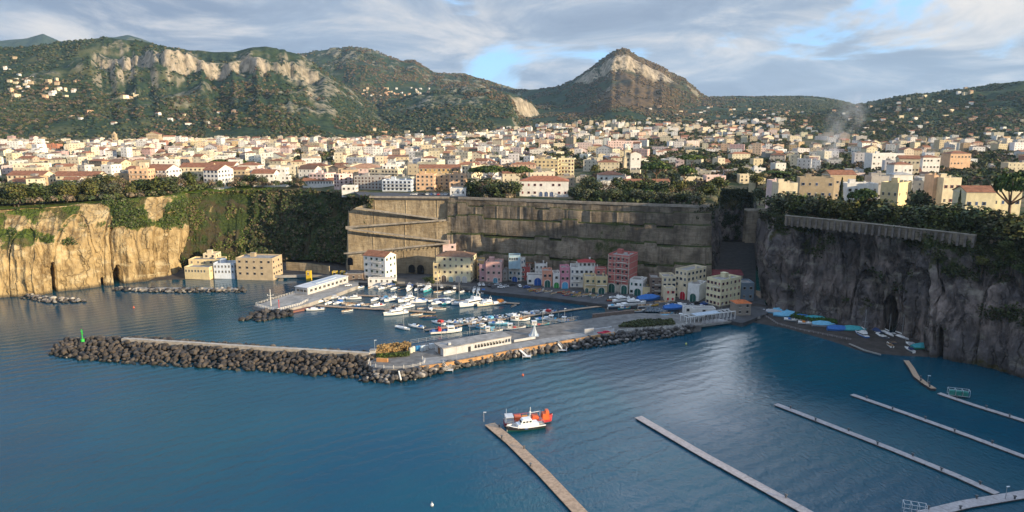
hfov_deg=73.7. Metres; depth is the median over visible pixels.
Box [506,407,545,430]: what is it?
pilot boat
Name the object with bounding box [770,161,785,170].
house
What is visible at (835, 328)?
covered boat
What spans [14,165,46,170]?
house
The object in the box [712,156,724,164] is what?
house
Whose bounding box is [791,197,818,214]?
broadleaf tree
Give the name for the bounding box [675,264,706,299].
apartment house
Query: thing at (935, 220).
broadleaf tree
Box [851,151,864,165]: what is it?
house
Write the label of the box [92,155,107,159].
house
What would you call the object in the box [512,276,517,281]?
door
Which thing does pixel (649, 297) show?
covered boat
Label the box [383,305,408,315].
motor yacht
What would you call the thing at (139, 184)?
broadleaf tree
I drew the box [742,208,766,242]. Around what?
stone bridge
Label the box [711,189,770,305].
cliff
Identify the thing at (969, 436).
pontoon
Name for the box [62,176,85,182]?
house
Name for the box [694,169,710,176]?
house
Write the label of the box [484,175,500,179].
house
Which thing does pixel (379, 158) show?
house
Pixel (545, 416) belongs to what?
work boat
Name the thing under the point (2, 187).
olive tree
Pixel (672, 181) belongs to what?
conifer tree
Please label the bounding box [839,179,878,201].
villa
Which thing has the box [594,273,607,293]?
house
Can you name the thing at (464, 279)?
door
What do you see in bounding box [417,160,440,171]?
house
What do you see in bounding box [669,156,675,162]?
house
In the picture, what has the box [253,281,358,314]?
mole
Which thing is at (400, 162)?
house
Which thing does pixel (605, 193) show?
olive tree
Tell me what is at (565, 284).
door
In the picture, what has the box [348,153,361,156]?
house
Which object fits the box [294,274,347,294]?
harbour hall
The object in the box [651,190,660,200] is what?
olive tree
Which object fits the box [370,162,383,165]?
house
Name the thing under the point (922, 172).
house
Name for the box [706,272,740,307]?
apartment house
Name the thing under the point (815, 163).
house
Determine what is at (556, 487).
pontoon
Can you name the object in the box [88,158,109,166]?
house
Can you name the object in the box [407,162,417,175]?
house
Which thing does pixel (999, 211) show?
broadleaf tree
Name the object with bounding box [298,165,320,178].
house
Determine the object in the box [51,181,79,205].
broadleaf tree
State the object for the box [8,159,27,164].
house
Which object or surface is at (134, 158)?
house
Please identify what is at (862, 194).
umbrella pine
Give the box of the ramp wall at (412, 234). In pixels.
[344,196,449,273]
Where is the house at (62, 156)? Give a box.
[51,154,76,160]
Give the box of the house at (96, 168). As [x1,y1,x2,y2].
[92,166,100,170]
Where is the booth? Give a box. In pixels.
[306,270,311,280]
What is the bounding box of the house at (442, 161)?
[432,158,444,163]
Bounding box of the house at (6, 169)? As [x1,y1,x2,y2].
[1,165,12,173]
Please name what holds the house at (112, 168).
on the terrain at (294, 69)
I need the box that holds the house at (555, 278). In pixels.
[552,270,559,287]
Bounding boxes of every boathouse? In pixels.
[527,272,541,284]
[687,280,706,301]
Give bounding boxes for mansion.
[519,176,568,196]
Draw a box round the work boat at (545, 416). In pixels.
[503,409,552,426]
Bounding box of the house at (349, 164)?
[345,163,356,166]
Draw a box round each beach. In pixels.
[149,259,346,280]
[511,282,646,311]
[679,303,942,356]
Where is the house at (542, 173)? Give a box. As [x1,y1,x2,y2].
[528,170,554,176]
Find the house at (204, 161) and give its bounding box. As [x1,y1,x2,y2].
[195,159,210,162]
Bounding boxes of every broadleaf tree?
[0,188,24,206]
[5,183,28,206]
[20,183,47,204]
[39,188,57,202]
[45,180,68,190]
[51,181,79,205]
[62,180,79,186]
[67,186,81,195]
[76,184,84,192]
[79,178,101,189]
[84,184,101,203]
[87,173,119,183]
[101,175,121,184]
[124,185,137,197]
[132,179,152,190]
[144,177,167,196]
[156,177,178,191]
[162,176,178,192]
[180,172,197,182]
[244,174,258,185]
[422,276,432,281]
[463,178,484,192]
[479,178,492,186]
[482,182,501,197]
[510,181,521,197]
[576,184,586,188]
[579,176,594,188]
[585,178,603,190]
[590,164,599,170]
[593,190,603,197]
[606,189,622,198]
[611,177,623,189]
[617,179,633,191]
[617,193,628,199]
[622,169,631,175]
[627,180,653,192]
[642,178,654,187]
[650,181,672,191]
[674,193,686,200]
[675,179,686,191]
[694,181,715,197]
[710,176,729,192]
[710,185,718,197]
[713,162,720,167]
[737,167,748,173]
[743,169,754,173]
[749,172,766,187]
[752,188,765,204]
[762,195,790,211]
[780,194,799,212]
[786,193,812,213]
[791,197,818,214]
[807,195,831,214]
[819,198,841,218]
[820,199,842,215]
[833,199,860,243]
[851,199,872,219]
[856,204,878,221]
[858,197,896,222]
[872,199,900,221]
[893,204,910,223]
[896,205,934,226]
[904,189,935,207]
[905,208,934,227]
[911,203,942,226]
[924,209,954,228]
[931,202,975,218]
[942,210,970,230]
[947,210,984,231]
[950,206,994,233]
[975,256,992,277]
[980,209,1012,234]
[991,212,1023,238]
[993,216,1018,230]
[993,224,1023,237]
[996,260,1014,281]
[998,240,1013,264]
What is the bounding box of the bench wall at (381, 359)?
[376,358,387,361]
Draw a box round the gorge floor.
[717,240,755,294]
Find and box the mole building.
[434,331,511,355]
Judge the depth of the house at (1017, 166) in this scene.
620.65 m
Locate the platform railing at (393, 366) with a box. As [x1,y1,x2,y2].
[369,356,424,368]
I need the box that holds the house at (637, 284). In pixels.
[629,276,646,295]
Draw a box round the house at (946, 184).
[935,173,961,206]
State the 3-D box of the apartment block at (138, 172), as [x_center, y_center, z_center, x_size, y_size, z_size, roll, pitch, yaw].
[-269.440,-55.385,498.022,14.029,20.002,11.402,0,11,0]
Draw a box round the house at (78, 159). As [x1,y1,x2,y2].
[67,155,87,164]
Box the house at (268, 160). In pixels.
[265,157,277,165]
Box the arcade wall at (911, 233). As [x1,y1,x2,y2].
[784,215,976,247]
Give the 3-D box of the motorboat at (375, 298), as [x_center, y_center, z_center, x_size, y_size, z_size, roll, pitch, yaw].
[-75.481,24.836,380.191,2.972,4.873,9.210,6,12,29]
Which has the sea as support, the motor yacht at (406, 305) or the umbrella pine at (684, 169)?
the motor yacht at (406, 305)
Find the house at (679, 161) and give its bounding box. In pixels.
[675,155,683,166]
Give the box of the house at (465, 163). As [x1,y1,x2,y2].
[459,161,480,168]
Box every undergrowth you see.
[6,196,189,245]
[180,188,254,265]
[249,187,373,263]
[376,351,409,357]
[618,318,674,326]
[694,187,771,258]
[765,213,1023,329]
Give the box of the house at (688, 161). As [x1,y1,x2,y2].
[686,159,703,164]
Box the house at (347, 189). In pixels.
[342,185,357,196]
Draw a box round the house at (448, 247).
[443,240,455,251]
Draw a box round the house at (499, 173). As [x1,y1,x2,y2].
[491,162,502,179]
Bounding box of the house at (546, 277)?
[542,267,551,286]
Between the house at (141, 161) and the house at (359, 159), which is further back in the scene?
the house at (359, 159)
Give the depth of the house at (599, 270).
390.06 m
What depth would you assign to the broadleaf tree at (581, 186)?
445.04 m
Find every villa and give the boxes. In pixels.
[149,164,182,184]
[203,164,233,189]
[237,162,263,174]
[765,178,776,207]
[772,179,797,212]
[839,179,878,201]
[920,155,940,171]
[940,151,970,168]
[952,185,998,212]
[992,184,1021,216]
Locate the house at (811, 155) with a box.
[804,154,819,159]
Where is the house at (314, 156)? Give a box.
[306,155,320,157]
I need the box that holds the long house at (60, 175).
[55,171,106,180]
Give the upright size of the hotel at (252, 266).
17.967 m
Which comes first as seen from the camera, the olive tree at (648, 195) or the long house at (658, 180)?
the olive tree at (648, 195)
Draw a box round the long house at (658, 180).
[625,179,669,185]
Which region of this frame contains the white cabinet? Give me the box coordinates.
[369,349,375,353]
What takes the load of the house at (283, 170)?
on the terrain at (294, 69)
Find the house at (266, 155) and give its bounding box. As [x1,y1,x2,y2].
[261,151,272,165]
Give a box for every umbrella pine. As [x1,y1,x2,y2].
[209,159,227,162]
[467,166,482,178]
[472,165,507,183]
[506,166,533,178]
[641,161,671,181]
[675,154,706,166]
[677,165,697,181]
[763,170,790,177]
[847,188,877,205]
[986,170,1023,214]
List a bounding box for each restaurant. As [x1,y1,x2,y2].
[184,264,213,279]
[188,256,226,264]
[203,249,220,257]
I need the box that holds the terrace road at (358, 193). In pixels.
[354,191,467,199]
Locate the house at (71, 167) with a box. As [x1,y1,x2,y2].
[54,163,77,170]
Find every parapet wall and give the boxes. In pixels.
[514,336,534,341]
[594,326,611,331]
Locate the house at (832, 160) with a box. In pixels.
[827,158,841,163]
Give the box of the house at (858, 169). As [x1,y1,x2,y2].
[844,167,863,171]
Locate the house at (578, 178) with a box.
[576,175,586,182]
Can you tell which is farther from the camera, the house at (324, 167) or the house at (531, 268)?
the house at (324, 167)
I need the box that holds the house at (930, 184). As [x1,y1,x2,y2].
[923,173,939,206]
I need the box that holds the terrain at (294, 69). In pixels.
[0,34,1023,240]
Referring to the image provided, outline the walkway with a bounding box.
[121,337,370,360]
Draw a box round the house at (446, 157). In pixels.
[442,154,459,163]
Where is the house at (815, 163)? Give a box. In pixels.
[811,159,820,168]
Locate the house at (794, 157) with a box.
[790,153,800,166]
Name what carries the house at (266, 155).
on the terrain at (294, 69)
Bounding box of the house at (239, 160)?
[228,158,242,163]
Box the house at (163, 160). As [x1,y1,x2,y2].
[151,157,179,166]
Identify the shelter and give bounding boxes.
[368,277,396,286]
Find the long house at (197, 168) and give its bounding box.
[179,163,215,181]
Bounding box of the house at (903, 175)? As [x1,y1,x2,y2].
[886,171,912,181]
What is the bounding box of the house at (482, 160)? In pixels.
[475,158,488,163]
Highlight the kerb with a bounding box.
[419,332,614,368]
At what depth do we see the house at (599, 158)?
741.10 m
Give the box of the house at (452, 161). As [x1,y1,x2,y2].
[448,158,458,163]
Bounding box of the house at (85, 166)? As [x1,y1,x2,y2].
[78,163,93,170]
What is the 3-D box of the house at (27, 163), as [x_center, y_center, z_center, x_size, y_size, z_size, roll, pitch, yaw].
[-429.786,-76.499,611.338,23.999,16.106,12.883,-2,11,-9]
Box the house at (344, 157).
[343,152,347,162]
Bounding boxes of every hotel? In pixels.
[236,252,282,279]
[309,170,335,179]
[334,173,352,189]
[354,173,389,189]
[367,166,406,178]
[382,163,399,168]
[382,177,414,191]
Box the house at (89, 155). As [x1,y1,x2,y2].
[78,151,94,163]
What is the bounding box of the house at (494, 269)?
[486,257,503,282]
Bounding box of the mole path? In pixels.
[422,328,613,364]
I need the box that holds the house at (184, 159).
[180,155,192,163]
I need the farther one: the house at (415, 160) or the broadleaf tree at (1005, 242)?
the house at (415, 160)
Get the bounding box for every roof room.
[509,253,520,268]
[577,257,595,267]
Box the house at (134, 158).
[129,156,145,159]
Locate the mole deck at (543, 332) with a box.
[373,313,700,374]
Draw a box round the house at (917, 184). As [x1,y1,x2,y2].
[912,178,923,191]
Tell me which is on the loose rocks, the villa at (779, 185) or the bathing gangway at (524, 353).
the bathing gangway at (524, 353)
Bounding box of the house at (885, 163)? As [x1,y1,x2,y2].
[881,158,894,169]
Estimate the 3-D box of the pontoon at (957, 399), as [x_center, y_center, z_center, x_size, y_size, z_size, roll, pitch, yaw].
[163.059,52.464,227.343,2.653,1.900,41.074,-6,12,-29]
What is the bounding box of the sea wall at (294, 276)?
[275,275,331,277]
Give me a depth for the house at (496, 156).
736.40 m
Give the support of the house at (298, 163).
on the terrain at (294, 69)
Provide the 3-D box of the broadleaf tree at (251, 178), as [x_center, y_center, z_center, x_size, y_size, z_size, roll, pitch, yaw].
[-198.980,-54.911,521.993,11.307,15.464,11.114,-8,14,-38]
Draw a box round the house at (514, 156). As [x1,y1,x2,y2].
[508,152,518,161]
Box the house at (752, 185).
[748,177,765,192]
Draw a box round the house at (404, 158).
[396,154,408,165]
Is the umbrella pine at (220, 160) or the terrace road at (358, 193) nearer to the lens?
the terrace road at (358, 193)
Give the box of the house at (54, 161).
[48,157,65,166]
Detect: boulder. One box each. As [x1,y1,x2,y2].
[82,354,88,359]
[303,370,309,375]
[310,371,317,376]
[321,367,327,372]
[340,370,346,376]
[418,372,424,377]
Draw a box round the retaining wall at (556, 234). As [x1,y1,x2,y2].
[447,197,711,285]
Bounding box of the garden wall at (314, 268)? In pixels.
[286,262,329,274]
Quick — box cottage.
[730,299,751,315]
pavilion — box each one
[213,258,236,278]
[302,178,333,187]
[680,309,735,323]
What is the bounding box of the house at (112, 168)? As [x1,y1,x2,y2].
[101,162,121,175]
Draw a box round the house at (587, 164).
[583,158,596,170]
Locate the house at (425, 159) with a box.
[421,156,436,161]
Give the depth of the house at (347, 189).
477.20 m
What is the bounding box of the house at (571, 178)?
[558,174,574,186]
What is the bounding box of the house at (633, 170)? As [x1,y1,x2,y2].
[630,168,640,176]
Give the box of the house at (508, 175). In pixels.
[501,171,519,182]
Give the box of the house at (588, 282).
[583,273,594,292]
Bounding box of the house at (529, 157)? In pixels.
[524,154,533,161]
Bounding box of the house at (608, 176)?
[597,171,623,188]
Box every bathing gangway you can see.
[519,346,530,356]
[558,341,566,350]
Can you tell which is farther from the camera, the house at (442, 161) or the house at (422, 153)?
the house at (422, 153)
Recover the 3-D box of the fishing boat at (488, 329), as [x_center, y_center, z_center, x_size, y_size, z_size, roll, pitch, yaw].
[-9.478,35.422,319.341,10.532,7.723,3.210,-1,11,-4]
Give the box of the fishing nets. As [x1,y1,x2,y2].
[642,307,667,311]
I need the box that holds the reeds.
[375,341,410,355]
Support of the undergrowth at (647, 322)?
on the mole deck at (543, 332)
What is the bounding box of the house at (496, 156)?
[489,154,500,160]
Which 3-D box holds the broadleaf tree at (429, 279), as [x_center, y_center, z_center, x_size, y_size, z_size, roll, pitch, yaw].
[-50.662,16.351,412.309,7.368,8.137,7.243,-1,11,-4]
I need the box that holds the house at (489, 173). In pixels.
[483,172,497,176]
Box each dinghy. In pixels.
[410,312,422,315]
[419,315,436,318]
[433,307,446,309]
[629,309,645,312]
[637,304,652,308]
[659,312,673,313]
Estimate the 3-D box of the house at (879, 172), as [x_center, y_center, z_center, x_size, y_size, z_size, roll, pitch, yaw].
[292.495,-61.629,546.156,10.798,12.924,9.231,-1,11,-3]
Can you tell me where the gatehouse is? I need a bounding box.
[450,187,467,195]
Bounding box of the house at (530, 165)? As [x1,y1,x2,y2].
[511,161,535,175]
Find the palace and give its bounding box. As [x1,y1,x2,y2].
[346,163,380,174]
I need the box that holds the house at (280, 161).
[269,158,286,164]
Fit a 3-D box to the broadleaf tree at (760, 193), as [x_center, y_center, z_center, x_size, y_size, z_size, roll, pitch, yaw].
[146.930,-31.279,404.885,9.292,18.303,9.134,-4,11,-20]
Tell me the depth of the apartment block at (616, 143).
1036.29 m
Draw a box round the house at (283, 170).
[272,165,288,174]
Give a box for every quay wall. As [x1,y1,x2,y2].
[353,281,404,283]
[416,283,470,288]
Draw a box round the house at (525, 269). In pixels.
[522,264,529,281]
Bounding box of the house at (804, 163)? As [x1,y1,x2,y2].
[797,157,811,169]
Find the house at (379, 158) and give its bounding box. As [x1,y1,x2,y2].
[375,154,383,162]
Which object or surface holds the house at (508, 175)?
on the terrain at (294, 69)
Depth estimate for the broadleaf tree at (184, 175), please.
494.38 m
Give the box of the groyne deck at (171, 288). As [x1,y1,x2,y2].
[138,287,237,290]
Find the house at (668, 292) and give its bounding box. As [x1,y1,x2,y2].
[663,285,675,302]
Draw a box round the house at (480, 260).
[477,257,484,280]
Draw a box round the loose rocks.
[20,286,695,379]
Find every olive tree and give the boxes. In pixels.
[0,183,5,195]
[102,182,125,198]
[257,175,267,188]
[500,180,514,197]
[569,187,582,196]
[581,188,593,200]
[598,191,608,198]
[628,188,644,198]
[641,190,652,201]
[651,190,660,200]
[659,192,674,201]
[665,191,676,203]
[677,190,690,200]
[687,195,701,201]
[695,190,705,198]
[697,195,705,203]
[768,191,795,212]
[787,169,795,174]
[801,193,825,215]
[881,205,894,221]
[962,206,1002,232]
[969,213,1001,233]
[977,161,988,166]
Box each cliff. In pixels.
[0,193,188,297]
[181,190,370,267]
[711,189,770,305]
[763,216,1023,377]
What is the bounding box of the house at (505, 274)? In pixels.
[503,267,507,281]
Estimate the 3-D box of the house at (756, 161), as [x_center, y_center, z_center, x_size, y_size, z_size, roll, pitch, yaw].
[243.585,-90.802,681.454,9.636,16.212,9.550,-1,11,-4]
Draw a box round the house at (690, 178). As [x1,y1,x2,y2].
[680,176,702,183]
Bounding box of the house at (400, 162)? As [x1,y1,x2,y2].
[395,160,404,165]
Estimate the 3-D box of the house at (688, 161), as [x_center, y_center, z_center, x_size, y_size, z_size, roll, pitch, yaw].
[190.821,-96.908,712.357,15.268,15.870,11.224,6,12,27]
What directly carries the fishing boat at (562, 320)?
on the sea
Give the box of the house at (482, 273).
[479,261,485,282]
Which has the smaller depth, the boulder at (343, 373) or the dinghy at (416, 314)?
the boulder at (343, 373)
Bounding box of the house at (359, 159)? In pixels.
[346,156,371,162]
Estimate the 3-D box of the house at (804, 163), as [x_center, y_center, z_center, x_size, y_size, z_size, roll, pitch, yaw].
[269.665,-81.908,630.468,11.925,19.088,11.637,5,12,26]
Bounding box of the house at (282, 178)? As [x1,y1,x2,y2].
[275,174,293,186]
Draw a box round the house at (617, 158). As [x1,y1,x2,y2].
[608,155,621,161]
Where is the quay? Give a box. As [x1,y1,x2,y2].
[345,270,489,293]
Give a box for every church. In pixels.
[104,132,117,142]
[623,146,640,169]
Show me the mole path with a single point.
(441, 359)
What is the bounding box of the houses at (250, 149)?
[0,56,1023,176]
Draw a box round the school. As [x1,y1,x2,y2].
[191,141,215,145]
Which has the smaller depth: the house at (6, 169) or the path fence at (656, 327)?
the path fence at (656, 327)
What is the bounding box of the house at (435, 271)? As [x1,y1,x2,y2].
[433,261,438,282]
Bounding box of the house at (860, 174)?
[853,170,864,176]
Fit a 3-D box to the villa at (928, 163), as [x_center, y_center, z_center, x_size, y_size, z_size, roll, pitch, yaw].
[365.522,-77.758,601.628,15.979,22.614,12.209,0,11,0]
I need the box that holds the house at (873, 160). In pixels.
[864,151,904,170]
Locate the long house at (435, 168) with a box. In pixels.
[418,164,460,172]
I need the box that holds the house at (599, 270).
[595,266,606,274]
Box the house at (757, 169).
[751,166,765,172]
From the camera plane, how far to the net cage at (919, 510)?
168.81 m
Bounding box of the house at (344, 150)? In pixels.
[336,147,349,156]
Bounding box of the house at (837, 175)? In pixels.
[821,170,856,199]
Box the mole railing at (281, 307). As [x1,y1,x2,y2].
[256,299,306,309]
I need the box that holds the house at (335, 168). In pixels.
[328,164,347,173]
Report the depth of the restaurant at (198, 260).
445.25 m
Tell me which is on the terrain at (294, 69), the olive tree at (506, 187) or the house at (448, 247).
the olive tree at (506, 187)
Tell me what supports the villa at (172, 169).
on the terrain at (294, 69)
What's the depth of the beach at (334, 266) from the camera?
451.37 m
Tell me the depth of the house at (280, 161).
606.87 m
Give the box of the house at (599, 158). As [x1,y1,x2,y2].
[586,156,602,160]
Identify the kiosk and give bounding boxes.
[682,305,690,314]
[690,306,715,316]
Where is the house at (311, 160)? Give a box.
[302,157,320,163]
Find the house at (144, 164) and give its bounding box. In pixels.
[139,162,148,167]
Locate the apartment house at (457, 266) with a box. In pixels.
[436,250,476,282]
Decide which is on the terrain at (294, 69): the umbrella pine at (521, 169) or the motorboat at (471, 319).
the umbrella pine at (521, 169)
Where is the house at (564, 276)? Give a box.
[560,264,569,288]
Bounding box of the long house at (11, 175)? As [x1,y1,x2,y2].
[6,171,55,184]
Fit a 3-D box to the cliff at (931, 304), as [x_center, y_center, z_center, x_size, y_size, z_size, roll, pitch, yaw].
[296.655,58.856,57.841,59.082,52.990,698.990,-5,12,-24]
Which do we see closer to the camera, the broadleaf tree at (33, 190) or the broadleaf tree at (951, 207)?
the broadleaf tree at (951, 207)
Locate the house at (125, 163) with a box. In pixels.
[109,159,130,170]
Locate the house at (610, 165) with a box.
[597,159,619,170]
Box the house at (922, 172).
[919,171,933,174]
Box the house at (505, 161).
[500,157,511,164]
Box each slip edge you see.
[701,317,759,326]
[849,343,880,354]
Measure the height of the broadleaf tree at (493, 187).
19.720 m
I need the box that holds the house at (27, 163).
[12,161,49,170]
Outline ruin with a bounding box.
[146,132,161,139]
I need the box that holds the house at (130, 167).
[125,166,135,170]
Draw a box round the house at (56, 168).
[49,165,66,172]
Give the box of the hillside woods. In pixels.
[0,36,1023,139]
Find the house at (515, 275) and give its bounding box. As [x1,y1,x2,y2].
[508,256,524,281]
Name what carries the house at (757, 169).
on the terrain at (294, 69)
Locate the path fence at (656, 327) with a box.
[621,322,687,330]
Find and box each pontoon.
[316,304,434,313]
[357,295,519,304]
[424,305,601,330]
[485,423,587,511]
[635,416,812,511]
[653,301,672,303]
[774,403,999,494]
[851,394,1023,458]
[904,360,935,390]
[916,490,1023,511]
[937,393,1023,421]
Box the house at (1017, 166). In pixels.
[1000,160,1023,171]
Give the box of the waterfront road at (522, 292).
[490,277,767,326]
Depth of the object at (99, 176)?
482.77 m
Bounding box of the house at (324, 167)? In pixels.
[304,163,330,171]
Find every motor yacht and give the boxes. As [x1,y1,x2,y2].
[345,294,361,299]
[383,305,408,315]
[384,294,399,301]
[398,292,417,302]
[399,300,414,308]
[406,285,412,291]
[423,283,432,292]
[459,293,484,307]
[477,295,492,306]
[612,294,629,302]
[621,296,645,307]
[855,330,869,337]
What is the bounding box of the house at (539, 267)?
[535,260,546,271]
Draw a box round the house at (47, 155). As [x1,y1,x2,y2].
[37,153,53,158]
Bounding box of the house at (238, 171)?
[230,166,249,178]
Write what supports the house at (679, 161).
on the terrain at (294, 69)
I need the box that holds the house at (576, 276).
[570,261,597,288]
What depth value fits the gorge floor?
461.46 m
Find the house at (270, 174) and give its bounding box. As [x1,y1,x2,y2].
[250,169,279,186]
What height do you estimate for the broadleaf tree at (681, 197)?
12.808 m
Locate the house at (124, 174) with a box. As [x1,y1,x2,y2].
[114,171,128,184]
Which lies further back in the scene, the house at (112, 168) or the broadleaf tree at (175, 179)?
the house at (112, 168)
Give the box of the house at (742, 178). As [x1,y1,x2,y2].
[736,173,753,183]
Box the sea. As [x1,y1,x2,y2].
[0,190,1023,511]
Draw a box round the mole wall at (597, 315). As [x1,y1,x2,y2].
[592,309,634,317]
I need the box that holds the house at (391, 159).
[387,156,395,164]
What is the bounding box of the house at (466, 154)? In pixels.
[456,150,471,161]
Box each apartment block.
[46,143,62,149]
[128,166,155,182]
[416,171,436,190]
[436,171,450,189]
[449,171,466,190]
[462,163,482,180]
[534,157,558,173]
[558,156,573,174]
[607,140,639,147]
[797,174,834,200]
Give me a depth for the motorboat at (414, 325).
326.55 m
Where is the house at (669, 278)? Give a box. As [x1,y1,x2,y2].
[659,272,675,297]
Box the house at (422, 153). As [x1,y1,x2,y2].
[415,150,427,156]
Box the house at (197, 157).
[192,154,207,162]
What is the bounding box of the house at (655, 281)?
[648,273,661,296]
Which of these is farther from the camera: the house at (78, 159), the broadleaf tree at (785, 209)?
the house at (78, 159)
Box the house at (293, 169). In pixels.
[269,163,297,177]
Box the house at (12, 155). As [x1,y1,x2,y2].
[5,151,21,162]
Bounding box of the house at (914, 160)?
[895,155,920,173]
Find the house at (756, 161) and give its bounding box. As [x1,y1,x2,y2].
[749,157,762,165]
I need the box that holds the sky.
[0,0,1023,103]
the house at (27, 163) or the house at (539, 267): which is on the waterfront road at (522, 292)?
the house at (539, 267)
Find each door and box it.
[441,275,446,281]
[455,276,460,281]
[462,276,466,282]
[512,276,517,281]
[534,277,541,284]
[544,280,550,286]
[562,282,567,288]
[598,287,604,293]
[608,283,614,292]
[621,285,626,293]
[634,288,640,295]
[679,291,685,299]
[689,293,696,301]
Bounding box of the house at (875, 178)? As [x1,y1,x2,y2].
[864,173,889,198]
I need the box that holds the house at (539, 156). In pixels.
[535,154,548,158]
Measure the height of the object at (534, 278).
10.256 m
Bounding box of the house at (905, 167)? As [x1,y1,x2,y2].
[886,161,912,173]
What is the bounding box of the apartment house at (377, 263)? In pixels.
[363,250,396,280]
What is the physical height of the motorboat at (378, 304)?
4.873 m
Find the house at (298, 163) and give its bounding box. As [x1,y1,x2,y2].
[291,159,305,170]
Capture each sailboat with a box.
[395,309,409,330]
[410,282,427,303]
[428,282,450,302]
[451,288,466,304]
[859,310,867,334]
[881,317,893,336]
[893,316,908,339]
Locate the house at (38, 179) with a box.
[26,175,45,187]
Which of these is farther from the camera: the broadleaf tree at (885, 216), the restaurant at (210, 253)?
the restaurant at (210, 253)
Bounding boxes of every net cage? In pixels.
[902,500,927,511]
[947,387,970,396]
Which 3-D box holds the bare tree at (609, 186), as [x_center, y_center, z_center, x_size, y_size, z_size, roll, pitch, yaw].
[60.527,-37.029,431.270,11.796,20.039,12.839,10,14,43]
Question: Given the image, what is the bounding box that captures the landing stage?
[293,306,312,312]
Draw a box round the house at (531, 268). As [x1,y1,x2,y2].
[526,262,538,271]
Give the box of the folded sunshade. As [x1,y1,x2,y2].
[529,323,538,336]
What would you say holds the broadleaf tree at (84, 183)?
on the terrain at (294, 69)
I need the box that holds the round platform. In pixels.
[368,360,406,375]
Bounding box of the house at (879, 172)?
[868,171,885,174]
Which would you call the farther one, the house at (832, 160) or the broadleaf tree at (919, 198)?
the house at (832, 160)
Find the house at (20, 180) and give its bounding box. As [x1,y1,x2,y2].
[12,178,25,184]
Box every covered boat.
[636,294,659,301]
[662,304,681,313]
[766,309,781,312]
[773,312,789,316]
[782,310,794,314]
[805,315,824,320]
[811,320,835,326]
[826,325,845,330]
[844,325,865,330]
[910,342,924,349]
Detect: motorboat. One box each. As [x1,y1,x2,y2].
[306,306,324,310]
[325,300,335,304]
[331,294,339,298]
[333,299,344,304]
[370,302,385,306]
[371,296,382,300]
[408,323,425,328]
[431,298,445,304]
[431,319,445,324]
[442,298,457,304]
[444,289,455,293]
[444,319,459,323]
[457,318,468,322]
[465,317,475,321]
[487,319,507,324]
[490,299,506,305]
[505,313,515,316]
[520,310,536,314]
[534,315,548,320]
[606,302,620,309]
[608,294,619,298]
[783,316,801,321]
[796,318,810,324]
[874,331,888,338]
[905,346,915,352]
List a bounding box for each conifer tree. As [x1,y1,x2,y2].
[180,171,203,193]
[669,174,677,191]
[835,176,843,217]
[956,189,961,210]
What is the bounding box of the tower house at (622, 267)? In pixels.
[607,249,637,293]
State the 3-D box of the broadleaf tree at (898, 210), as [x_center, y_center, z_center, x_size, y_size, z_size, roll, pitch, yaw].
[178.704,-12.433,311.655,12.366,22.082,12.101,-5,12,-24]
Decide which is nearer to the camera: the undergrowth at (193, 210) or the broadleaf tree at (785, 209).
the broadleaf tree at (785, 209)
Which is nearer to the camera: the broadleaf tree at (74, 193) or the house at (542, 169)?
the broadleaf tree at (74, 193)
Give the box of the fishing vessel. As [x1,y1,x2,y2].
[429,325,461,334]
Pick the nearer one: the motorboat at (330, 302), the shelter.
the motorboat at (330, 302)
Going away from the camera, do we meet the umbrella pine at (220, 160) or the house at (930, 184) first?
the house at (930, 184)
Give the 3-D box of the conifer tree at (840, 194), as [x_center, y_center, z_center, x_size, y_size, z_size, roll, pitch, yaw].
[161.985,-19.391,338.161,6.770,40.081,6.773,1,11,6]
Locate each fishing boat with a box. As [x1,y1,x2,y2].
[468,322,485,327]
[476,323,494,328]
[481,326,502,332]
[502,322,525,329]
[511,314,529,320]
[527,318,549,327]
[545,313,561,320]
[558,316,576,322]
[618,305,630,310]
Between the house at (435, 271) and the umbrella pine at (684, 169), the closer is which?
the house at (435, 271)
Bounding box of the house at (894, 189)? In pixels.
[880,177,911,205]
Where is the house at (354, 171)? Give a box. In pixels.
[341,167,358,179]
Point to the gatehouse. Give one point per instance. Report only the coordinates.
(458, 191)
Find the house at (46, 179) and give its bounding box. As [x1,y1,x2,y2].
[27,174,48,185]
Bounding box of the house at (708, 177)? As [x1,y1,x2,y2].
[703,174,725,181]
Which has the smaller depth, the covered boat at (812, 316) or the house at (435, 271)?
the covered boat at (812, 316)
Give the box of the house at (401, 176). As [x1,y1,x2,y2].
[393,174,415,187]
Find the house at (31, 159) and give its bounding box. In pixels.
[18,156,39,162]
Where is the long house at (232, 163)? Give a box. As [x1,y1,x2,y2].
[210,162,239,165]
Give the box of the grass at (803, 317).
[789,312,837,323]
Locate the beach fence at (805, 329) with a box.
[766,315,850,339]
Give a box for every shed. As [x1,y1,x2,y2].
[344,270,363,280]
[706,270,743,278]
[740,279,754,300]
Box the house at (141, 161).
[136,158,151,165]
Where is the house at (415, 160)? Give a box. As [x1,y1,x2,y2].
[412,156,421,163]
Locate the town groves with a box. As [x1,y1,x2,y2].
[0,74,1023,245]
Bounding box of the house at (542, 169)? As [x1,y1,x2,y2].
[532,167,554,171]
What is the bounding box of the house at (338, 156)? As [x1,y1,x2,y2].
[334,151,342,162]
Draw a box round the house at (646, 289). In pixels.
[642,284,649,294]
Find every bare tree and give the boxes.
[108,178,130,188]
[154,172,170,195]
[173,174,185,187]
[600,182,616,190]
[689,184,701,194]
[719,167,734,174]
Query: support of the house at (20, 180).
on the terrain at (294, 69)

